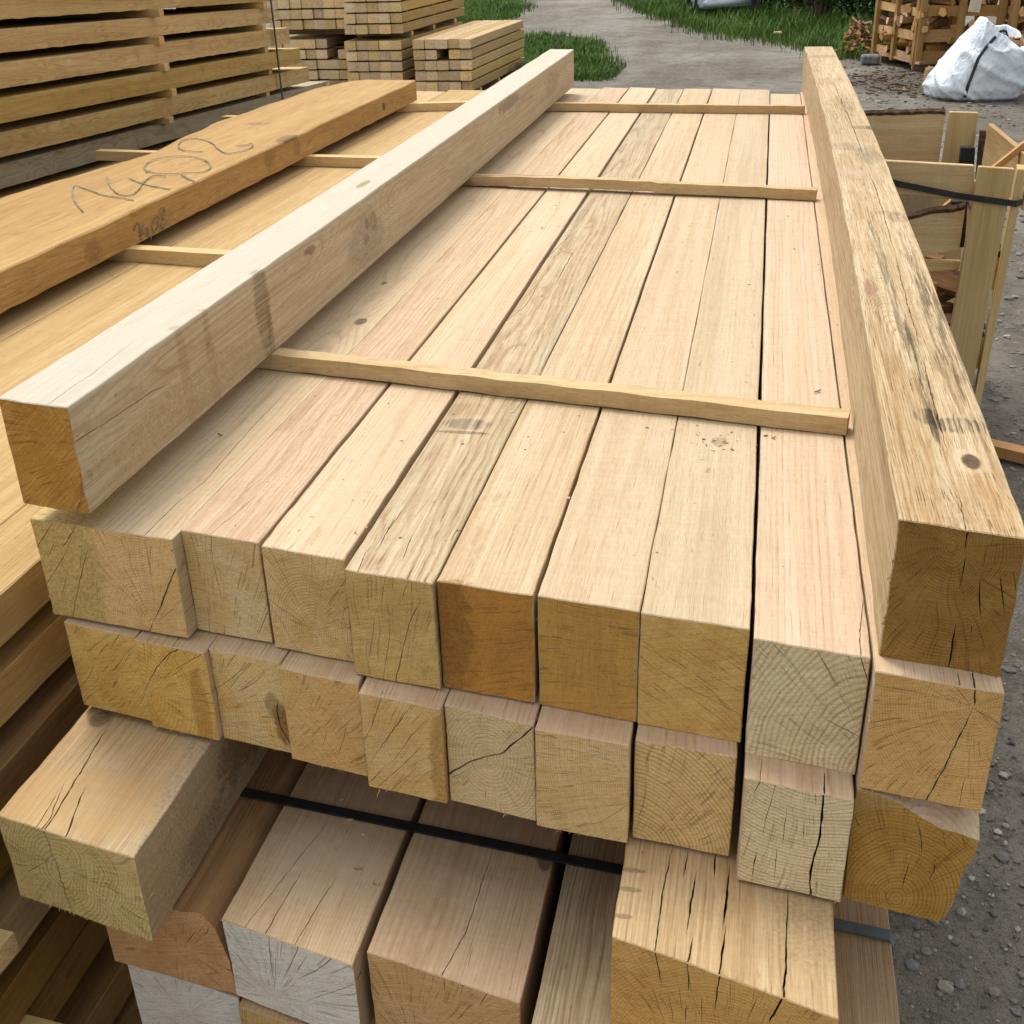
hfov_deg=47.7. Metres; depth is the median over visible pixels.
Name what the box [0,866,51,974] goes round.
pile board
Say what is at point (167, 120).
sticker
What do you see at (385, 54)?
sleeper
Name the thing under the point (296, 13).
sleeper
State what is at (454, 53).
sleeper
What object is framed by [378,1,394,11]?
sleeper
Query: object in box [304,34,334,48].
sleeper
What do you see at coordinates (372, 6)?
sleeper
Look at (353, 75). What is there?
sleeper
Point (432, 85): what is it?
sleeper
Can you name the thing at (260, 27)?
sticker
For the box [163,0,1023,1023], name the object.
ground
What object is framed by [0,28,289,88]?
slab
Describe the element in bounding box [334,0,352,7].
sleeper
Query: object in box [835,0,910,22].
shrub
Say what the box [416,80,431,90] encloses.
sleeper
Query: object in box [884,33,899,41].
firewood log
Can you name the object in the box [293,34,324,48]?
sleeper
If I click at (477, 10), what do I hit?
grass
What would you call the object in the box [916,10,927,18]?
firewood log
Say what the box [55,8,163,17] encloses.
sticker
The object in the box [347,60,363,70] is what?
sleeper
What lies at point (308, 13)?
sleeper
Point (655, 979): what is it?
timber block
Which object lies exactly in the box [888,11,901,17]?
firewood log
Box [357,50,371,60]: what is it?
sleeper
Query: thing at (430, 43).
sleeper
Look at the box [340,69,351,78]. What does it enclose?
sleeper
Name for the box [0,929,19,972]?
batten
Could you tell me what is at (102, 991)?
pile board
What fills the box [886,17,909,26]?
firewood log
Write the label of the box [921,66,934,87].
wood chunk
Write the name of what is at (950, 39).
firewood log
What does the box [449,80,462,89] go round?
sleeper
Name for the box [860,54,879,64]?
concrete block
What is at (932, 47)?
firewood log
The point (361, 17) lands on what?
sleeper
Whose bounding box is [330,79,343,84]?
sleeper
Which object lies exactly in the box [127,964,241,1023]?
thick timber
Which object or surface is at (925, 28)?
firewood log
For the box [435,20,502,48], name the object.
sleeper
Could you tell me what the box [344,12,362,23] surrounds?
sleeper
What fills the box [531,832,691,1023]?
thick timber
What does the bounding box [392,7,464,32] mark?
sleeper
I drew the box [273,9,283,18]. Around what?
sleeper
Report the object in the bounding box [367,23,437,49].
sleeper
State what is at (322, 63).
sleeper
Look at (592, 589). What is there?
squared timber
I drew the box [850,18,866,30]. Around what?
kindling
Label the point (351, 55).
sleeper
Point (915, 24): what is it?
firewood log
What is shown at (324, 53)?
sleeper
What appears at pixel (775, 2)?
shrub
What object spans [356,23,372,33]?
sleeper
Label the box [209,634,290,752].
squared timber
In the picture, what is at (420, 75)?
sleeper
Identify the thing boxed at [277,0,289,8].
sleeper
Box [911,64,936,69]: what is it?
crate bearer
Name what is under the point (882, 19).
firewood log
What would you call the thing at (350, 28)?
sleeper
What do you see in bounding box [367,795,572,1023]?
thick timber
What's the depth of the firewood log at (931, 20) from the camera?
13.49 m
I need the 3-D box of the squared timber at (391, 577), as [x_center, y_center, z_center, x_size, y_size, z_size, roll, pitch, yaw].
[0.267,-0.796,3.174,0.114,0.153,4.146,4,28,11]
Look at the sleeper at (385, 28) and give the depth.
12.56 m
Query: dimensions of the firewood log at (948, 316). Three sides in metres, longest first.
0.312 x 0.092 x 0.078 m
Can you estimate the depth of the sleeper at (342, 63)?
13.03 m
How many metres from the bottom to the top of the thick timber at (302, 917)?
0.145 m
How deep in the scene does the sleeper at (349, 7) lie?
12.54 m
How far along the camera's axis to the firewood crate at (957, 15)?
13.61 m
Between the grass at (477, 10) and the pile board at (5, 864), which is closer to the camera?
the pile board at (5, 864)
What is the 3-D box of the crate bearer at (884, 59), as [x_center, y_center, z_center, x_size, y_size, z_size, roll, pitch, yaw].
[5.074,-5.704,14.568,0.850,0.068,0.100,4,28,11]
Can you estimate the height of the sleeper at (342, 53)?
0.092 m
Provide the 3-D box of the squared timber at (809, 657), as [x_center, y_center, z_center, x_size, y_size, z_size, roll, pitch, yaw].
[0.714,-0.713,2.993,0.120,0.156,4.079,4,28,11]
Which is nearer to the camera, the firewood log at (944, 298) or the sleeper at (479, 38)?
the firewood log at (944, 298)
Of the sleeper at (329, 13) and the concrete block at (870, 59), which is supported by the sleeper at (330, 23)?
the sleeper at (329, 13)
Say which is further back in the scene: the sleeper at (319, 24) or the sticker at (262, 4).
the sleeper at (319, 24)
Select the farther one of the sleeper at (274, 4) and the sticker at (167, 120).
the sleeper at (274, 4)
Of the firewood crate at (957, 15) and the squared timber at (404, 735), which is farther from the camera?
the firewood crate at (957, 15)
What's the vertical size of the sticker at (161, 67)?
0.030 m
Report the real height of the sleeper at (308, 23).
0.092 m
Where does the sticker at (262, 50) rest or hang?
on the slab at (32, 100)
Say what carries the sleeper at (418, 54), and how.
on the sleeper at (419, 64)
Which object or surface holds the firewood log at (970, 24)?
in the firewood crate at (957, 15)
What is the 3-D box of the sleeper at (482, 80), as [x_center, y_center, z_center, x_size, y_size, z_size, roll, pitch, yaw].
[-0.191,-5.174,13.633,0.124,0.092,2.396,5,28,13]
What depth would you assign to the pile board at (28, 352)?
2.90 m
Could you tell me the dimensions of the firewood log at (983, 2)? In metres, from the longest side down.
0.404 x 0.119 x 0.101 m
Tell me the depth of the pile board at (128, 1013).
2.00 m
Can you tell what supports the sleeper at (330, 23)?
on the pack bearer
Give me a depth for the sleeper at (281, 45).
13.08 m
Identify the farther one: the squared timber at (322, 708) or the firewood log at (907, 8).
the firewood log at (907, 8)
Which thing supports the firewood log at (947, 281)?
in the wooden crate at (965, 209)
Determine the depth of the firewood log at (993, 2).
13.38 m
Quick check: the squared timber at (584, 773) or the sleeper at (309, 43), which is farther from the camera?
the sleeper at (309, 43)
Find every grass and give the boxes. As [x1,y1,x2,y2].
[456,0,537,23]
[499,28,628,81]
[611,0,905,60]
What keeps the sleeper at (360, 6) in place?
on the sleeper at (361, 17)
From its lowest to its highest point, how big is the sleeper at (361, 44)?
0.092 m
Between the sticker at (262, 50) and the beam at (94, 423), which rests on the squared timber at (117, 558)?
the beam at (94, 423)
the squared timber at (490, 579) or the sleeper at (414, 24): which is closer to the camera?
the squared timber at (490, 579)
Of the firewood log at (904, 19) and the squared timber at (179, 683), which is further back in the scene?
the firewood log at (904, 19)
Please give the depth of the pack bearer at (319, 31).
13.19 m
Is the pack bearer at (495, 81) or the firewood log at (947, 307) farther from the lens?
the pack bearer at (495, 81)
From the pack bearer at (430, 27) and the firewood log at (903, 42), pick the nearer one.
the pack bearer at (430, 27)
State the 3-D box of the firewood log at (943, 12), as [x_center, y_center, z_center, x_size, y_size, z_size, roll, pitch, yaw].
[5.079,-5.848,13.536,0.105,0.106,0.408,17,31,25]
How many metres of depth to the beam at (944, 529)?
1.33 m
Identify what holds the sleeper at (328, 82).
on the pack bearer
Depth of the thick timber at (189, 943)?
1.55 m
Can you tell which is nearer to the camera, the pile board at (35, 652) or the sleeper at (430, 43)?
the pile board at (35, 652)
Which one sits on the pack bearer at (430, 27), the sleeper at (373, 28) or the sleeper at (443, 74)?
the sleeper at (373, 28)
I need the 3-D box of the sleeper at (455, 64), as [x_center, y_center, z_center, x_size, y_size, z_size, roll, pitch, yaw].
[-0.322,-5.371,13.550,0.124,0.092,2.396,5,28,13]
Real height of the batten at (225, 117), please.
0.037 m
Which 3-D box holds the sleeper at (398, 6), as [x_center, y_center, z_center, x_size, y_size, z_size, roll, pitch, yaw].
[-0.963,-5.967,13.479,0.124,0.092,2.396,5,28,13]
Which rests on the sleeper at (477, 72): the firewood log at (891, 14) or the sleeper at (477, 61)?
the sleeper at (477, 61)
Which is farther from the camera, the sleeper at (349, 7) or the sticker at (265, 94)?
the sleeper at (349, 7)
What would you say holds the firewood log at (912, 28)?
in the firewood crate at (957, 15)
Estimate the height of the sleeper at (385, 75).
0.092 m
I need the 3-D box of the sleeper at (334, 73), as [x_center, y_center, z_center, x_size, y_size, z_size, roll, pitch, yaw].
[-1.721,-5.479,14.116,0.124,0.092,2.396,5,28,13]
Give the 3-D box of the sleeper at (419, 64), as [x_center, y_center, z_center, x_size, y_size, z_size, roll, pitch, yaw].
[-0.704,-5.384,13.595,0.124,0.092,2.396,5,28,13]
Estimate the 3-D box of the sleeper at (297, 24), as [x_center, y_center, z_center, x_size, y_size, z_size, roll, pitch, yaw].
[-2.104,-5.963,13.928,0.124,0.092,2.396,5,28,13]
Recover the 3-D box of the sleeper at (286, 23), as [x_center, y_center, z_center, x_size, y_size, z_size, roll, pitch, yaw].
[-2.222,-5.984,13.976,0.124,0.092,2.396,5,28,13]
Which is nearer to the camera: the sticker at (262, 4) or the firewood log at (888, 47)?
the sticker at (262, 4)
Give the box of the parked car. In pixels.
[685,0,761,13]
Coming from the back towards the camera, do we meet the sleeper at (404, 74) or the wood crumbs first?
the sleeper at (404, 74)
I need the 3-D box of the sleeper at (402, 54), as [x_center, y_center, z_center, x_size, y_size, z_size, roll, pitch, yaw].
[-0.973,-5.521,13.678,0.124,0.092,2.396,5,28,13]
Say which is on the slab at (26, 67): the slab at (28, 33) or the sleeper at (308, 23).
the slab at (28, 33)
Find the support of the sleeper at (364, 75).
on the sleeper
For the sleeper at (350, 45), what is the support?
on the sleeper at (351, 55)
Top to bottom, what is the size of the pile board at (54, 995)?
0.071 m
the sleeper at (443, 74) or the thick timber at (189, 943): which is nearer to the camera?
the thick timber at (189, 943)
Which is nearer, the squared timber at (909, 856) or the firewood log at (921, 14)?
the squared timber at (909, 856)
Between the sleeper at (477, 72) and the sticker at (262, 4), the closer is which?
the sticker at (262, 4)
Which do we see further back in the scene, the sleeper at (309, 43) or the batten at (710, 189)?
the sleeper at (309, 43)
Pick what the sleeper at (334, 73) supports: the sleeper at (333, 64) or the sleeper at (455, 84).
the sleeper at (333, 64)
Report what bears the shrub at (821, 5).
on the ground at (657, 54)
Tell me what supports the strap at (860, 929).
attached to the thick timber at (866, 985)
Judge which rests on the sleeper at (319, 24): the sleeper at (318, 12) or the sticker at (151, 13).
the sleeper at (318, 12)
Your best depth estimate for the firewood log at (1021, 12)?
13.11 m
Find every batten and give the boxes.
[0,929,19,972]
[19,1014,61,1023]
[94,149,380,167]
[106,245,231,266]
[221,115,236,119]
[255,347,850,434]
[395,101,466,111]
[462,174,817,200]
[546,102,804,113]
[992,439,1023,463]
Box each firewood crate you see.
[870,0,1008,64]
[995,0,1023,32]
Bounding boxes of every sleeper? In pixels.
[267,0,278,8]
[270,19,286,27]
[271,34,305,47]
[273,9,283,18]
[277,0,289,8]
[279,8,298,18]
[282,19,296,28]
[283,34,314,47]
[289,0,301,7]
[290,8,308,18]
[291,19,306,29]
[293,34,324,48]
[296,59,309,66]
[300,48,307,58]
[301,0,312,7]
[301,8,317,18]
[304,18,321,28]
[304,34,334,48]
[305,58,319,68]
[306,48,321,58]
[309,69,321,78]
[312,0,322,7]
[314,8,328,17]
[314,18,331,28]
[316,34,358,47]
[316,43,343,58]
[317,58,333,68]
[319,69,331,78]
[320,79,332,85]
[323,0,334,7]
[324,8,338,17]
[324,18,341,28]
[328,58,340,68]
[328,69,342,78]
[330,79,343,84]
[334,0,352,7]
[335,8,352,17]
[336,18,347,28]
[338,48,350,58]
[338,59,349,68]
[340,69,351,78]
[344,2,358,12]
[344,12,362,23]
[344,23,362,34]
[344,37,368,49]
[346,50,360,60]
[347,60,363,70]
[347,71,362,81]
[355,1,373,11]
[356,12,373,22]
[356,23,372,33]
[356,36,382,49]
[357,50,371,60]
[357,60,373,70]
[359,71,372,79]
[367,1,383,11]
[367,12,383,22]
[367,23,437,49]
[368,23,383,33]
[369,50,382,59]
[369,60,384,70]
[370,71,383,79]
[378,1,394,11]
[378,12,394,22]
[379,23,394,33]
[379,23,446,49]
[380,50,393,59]
[380,60,395,70]
[380,71,394,79]
[389,0,446,11]
[390,0,463,22]
[390,22,462,49]
[390,46,416,59]
[391,56,415,70]
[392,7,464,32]
[392,66,417,79]
[412,21,480,48]
[413,49,427,59]
[414,59,429,69]
[415,70,428,80]
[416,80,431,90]
[425,20,492,48]
[425,48,452,58]
[425,55,448,69]
[426,80,441,90]
[427,70,440,79]
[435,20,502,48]
[437,58,452,69]
[438,69,451,79]
[438,80,453,90]
[448,20,512,47]
[449,48,463,58]
[449,59,463,69]
[449,70,462,79]
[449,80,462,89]
[459,20,522,47]
[460,29,523,58]
[460,48,523,80]
[461,38,523,69]
[462,57,524,89]
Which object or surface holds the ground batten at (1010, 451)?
on the ground at (657, 54)
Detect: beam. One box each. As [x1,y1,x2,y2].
[0,49,573,513]
[801,46,1023,675]
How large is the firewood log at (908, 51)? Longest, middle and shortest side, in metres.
0.345 x 0.106 x 0.089 m
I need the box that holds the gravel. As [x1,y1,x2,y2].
[843,55,1023,1023]
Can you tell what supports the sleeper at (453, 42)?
on the sleeper at (454, 53)
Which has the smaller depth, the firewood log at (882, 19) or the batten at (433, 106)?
the batten at (433, 106)
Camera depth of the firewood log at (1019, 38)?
11.49 m
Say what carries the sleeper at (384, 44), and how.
on the sleeper at (385, 54)
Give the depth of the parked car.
20.11 m
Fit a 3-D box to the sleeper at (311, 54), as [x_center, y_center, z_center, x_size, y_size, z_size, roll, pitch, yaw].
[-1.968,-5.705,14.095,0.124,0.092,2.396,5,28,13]
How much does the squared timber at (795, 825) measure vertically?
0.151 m
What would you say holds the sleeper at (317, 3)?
on the sleeper at (318, 12)
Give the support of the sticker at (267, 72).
on the slab at (27, 134)
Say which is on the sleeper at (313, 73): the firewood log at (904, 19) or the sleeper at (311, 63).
the sleeper at (311, 63)
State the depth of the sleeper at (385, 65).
12.72 m
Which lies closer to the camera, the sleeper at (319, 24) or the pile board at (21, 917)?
the pile board at (21, 917)
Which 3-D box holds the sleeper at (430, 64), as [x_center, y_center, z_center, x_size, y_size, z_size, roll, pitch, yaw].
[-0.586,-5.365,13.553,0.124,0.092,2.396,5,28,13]
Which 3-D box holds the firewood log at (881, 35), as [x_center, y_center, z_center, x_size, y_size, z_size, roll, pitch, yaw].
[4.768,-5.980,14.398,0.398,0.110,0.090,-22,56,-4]
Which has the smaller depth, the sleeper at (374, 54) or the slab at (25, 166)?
the slab at (25, 166)
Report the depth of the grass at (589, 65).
16.07 m
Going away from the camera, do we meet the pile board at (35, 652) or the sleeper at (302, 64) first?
the pile board at (35, 652)
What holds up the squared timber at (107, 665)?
on the timber block at (117, 820)
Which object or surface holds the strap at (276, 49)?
attached to the slab
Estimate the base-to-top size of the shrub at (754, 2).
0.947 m
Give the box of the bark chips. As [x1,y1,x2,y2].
[840,56,1018,108]
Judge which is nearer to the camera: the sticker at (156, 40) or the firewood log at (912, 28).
the sticker at (156, 40)
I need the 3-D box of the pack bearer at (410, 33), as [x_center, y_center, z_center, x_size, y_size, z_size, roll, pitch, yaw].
[-1.416,-5.329,12.901,0.640,0.050,0.090,4,28,11]
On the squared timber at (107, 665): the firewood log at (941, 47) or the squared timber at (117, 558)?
the squared timber at (117, 558)
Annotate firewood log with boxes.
[878,15,901,27]
[879,30,886,40]
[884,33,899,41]
[884,45,905,52]
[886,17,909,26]
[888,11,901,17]
[896,15,906,26]
[898,37,927,45]
[900,14,914,23]
[902,0,916,4]
[902,12,912,24]
[903,3,916,12]
[905,43,936,54]
[909,41,944,50]
[911,25,939,31]
[912,16,949,29]
[914,15,948,24]
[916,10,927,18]
[921,24,932,32]
[924,43,953,50]
[925,254,945,258]
[926,16,941,24]
[929,270,959,295]
[930,0,955,4]
[932,265,960,296]
[938,7,947,16]
[938,293,953,301]
[940,302,953,312]
[944,313,985,329]
[947,36,953,43]
[964,19,975,28]
[967,0,985,4]
[987,0,997,4]
[1009,38,1022,46]
[1012,36,1023,40]
[1019,5,1023,16]
[1019,22,1023,38]
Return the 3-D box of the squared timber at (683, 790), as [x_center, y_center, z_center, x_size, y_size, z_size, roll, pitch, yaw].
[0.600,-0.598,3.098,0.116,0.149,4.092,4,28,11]
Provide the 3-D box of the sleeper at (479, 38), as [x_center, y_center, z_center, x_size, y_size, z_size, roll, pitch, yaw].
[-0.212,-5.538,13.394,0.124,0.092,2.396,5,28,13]
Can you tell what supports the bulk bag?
on the ground at (657, 54)
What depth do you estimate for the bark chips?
12.98 m
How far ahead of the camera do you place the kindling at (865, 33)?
15.08 m
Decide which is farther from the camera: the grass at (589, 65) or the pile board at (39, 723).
the grass at (589, 65)
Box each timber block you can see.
[0,706,268,941]
[611,718,838,1023]
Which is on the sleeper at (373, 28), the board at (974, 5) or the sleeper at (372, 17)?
the sleeper at (372, 17)
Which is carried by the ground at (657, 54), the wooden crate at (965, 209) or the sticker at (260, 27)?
the wooden crate at (965, 209)
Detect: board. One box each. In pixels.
[0,90,484,525]
[0,91,444,341]
[0,504,49,646]
[0,600,70,726]
[0,655,89,824]
[0,825,10,878]
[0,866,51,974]
[0,906,87,1023]
[25,919,108,1020]
[53,936,133,1023]
[112,989,141,1023]
[968,0,981,12]
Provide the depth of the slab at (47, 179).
4.57 m
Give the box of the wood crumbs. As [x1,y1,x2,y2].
[235,204,838,885]
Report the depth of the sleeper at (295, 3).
12.81 m
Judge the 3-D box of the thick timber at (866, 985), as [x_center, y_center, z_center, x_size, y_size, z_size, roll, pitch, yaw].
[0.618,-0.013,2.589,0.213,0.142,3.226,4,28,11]
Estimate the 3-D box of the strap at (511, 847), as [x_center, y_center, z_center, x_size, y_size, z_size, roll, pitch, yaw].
[-0.140,0.481,1.627,0.784,0.105,0.018,7,29,16]
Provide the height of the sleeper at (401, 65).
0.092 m
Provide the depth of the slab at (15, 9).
4.51 m
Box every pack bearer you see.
[289,29,344,34]
[356,31,413,36]
[416,24,434,29]
[439,18,455,22]
[485,78,499,84]
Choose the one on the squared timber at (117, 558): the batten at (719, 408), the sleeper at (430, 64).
the batten at (719, 408)
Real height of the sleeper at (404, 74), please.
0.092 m
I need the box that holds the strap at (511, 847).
[240,787,623,874]
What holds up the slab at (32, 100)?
on the slab at (27, 134)
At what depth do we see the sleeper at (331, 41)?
13.19 m
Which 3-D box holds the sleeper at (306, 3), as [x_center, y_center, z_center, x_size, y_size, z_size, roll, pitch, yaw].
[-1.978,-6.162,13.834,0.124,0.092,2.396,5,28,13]
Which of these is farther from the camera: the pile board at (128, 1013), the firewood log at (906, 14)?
the firewood log at (906, 14)
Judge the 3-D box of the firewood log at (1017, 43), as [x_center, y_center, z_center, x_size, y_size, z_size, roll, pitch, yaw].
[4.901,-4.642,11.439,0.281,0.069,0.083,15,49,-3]
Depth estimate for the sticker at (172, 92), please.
5.15 m
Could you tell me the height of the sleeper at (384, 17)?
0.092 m
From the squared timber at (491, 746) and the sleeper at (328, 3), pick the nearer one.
the squared timber at (491, 746)
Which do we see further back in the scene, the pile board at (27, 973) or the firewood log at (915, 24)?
the firewood log at (915, 24)
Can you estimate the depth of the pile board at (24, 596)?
1.64 m
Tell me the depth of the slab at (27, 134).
4.88 m
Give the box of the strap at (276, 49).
[270,0,282,99]
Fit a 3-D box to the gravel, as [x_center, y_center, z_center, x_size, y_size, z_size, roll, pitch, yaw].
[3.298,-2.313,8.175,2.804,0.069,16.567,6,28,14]
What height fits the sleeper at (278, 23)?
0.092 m
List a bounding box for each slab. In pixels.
[0,0,272,19]
[0,7,272,52]
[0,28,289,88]
[0,48,300,123]
[0,67,308,156]
[0,80,416,313]
[0,81,325,188]
[0,135,186,198]
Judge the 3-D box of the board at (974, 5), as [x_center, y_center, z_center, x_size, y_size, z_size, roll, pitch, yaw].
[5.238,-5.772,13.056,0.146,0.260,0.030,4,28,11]
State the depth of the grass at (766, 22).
18.18 m
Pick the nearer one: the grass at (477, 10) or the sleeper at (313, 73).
the sleeper at (313, 73)
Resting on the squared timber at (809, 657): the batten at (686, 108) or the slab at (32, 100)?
the batten at (686, 108)
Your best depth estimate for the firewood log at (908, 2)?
13.89 m
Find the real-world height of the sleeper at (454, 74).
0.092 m
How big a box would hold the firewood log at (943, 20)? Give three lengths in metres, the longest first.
0.380 x 0.098 x 0.098 m
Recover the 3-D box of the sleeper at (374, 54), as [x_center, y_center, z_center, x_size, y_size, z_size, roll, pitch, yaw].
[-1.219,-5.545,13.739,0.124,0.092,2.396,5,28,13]
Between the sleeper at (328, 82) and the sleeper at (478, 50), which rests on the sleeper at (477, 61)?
the sleeper at (478, 50)
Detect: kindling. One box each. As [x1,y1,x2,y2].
[843,32,856,39]
[849,21,871,29]
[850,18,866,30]
[851,30,868,42]
[852,15,861,29]
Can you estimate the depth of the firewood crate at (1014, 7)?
13.15 m
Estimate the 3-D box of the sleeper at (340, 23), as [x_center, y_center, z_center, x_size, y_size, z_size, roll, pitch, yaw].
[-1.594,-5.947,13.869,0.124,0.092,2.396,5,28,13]
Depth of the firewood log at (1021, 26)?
13.31 m
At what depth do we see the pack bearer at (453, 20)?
14.24 m
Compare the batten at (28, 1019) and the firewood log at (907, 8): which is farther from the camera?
the firewood log at (907, 8)
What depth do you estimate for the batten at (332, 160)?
4.19 m
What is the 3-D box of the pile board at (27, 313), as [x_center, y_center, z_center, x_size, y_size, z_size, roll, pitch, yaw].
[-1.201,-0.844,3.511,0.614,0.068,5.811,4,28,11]
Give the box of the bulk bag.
[922,16,1023,101]
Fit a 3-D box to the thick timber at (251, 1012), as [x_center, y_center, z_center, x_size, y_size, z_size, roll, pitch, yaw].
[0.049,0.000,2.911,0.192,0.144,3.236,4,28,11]
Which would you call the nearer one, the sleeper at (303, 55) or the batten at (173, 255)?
the batten at (173, 255)
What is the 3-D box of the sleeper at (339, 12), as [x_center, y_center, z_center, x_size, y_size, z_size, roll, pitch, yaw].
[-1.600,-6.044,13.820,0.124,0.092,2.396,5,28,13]
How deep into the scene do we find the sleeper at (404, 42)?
12.96 m
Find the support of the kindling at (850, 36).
on the kindling at (865, 33)
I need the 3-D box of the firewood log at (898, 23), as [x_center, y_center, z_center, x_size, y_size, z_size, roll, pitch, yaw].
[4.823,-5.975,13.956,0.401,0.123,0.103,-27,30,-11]
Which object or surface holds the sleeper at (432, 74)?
on the sleeper at (432, 85)
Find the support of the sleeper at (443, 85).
on the ground at (657, 54)
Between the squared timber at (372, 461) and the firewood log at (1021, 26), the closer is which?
the squared timber at (372, 461)
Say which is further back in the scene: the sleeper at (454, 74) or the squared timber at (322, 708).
the sleeper at (454, 74)
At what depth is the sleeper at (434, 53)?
12.51 m
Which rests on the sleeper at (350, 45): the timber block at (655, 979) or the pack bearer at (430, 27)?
the pack bearer at (430, 27)
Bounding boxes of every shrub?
[736,0,798,15]
[762,0,789,6]
[782,0,871,21]
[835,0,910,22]
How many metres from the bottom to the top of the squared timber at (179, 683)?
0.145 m
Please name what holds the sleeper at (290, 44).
on the sleeper
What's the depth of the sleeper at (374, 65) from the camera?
12.76 m
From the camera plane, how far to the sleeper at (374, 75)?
12.82 m
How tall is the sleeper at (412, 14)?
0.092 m
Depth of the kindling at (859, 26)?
15.09 m
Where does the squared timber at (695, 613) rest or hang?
on the squared timber at (683, 790)
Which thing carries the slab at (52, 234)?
on the pile board at (27, 313)
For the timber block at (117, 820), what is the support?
on the thick timber at (189, 943)
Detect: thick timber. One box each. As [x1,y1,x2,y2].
[107,748,307,994]
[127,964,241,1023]
[221,763,426,1023]
[238,997,375,1023]
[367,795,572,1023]
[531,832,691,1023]
[720,891,899,1023]
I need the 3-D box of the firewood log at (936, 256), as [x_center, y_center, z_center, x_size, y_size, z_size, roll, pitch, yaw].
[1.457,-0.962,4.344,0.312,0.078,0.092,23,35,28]
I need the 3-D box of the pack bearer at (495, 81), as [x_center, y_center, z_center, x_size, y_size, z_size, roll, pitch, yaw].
[-0.460,-5.064,13.627,0.640,0.080,0.090,4,28,11]
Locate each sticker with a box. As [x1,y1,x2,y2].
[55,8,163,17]
[78,36,164,44]
[117,63,169,70]
[134,88,176,96]
[143,116,173,123]
[176,1,266,9]
[202,24,265,30]
[229,47,267,52]
[242,69,271,74]
[249,91,269,96]
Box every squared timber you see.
[31,88,601,637]
[64,617,151,720]
[134,627,223,739]
[181,87,628,642]
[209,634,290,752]
[261,88,655,661]
[279,650,366,776]
[344,89,682,688]
[359,676,450,802]
[437,89,711,702]
[445,687,541,820]
[535,705,637,842]
[538,89,740,721]
[632,723,737,854]
[638,89,769,742]
[737,644,853,903]
[745,94,870,773]
[800,92,1004,814]
[842,761,979,921]
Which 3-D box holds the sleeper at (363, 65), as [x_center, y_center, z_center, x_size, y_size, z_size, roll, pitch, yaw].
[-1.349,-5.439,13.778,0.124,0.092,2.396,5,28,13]
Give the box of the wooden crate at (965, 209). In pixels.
[863,108,1023,408]
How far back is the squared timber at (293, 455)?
1.72 m
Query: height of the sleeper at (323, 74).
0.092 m
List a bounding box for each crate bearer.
[880,56,904,61]
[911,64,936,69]
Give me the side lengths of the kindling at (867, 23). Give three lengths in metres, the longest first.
0.323 x 0.058 x 0.046 m
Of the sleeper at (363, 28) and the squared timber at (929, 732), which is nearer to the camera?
the squared timber at (929, 732)
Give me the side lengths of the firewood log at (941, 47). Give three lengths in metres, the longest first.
0.403 x 0.113 x 0.096 m
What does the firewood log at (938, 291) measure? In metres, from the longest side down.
0.312 x 0.085 x 0.085 m
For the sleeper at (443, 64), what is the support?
on the sleeper at (443, 74)
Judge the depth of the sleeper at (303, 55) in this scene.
13.07 m
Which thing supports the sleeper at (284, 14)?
on the sleeper at (286, 23)
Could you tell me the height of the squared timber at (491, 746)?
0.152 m
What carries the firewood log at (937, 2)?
in the firewood crate at (957, 15)
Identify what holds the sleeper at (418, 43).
on the sleeper at (418, 54)

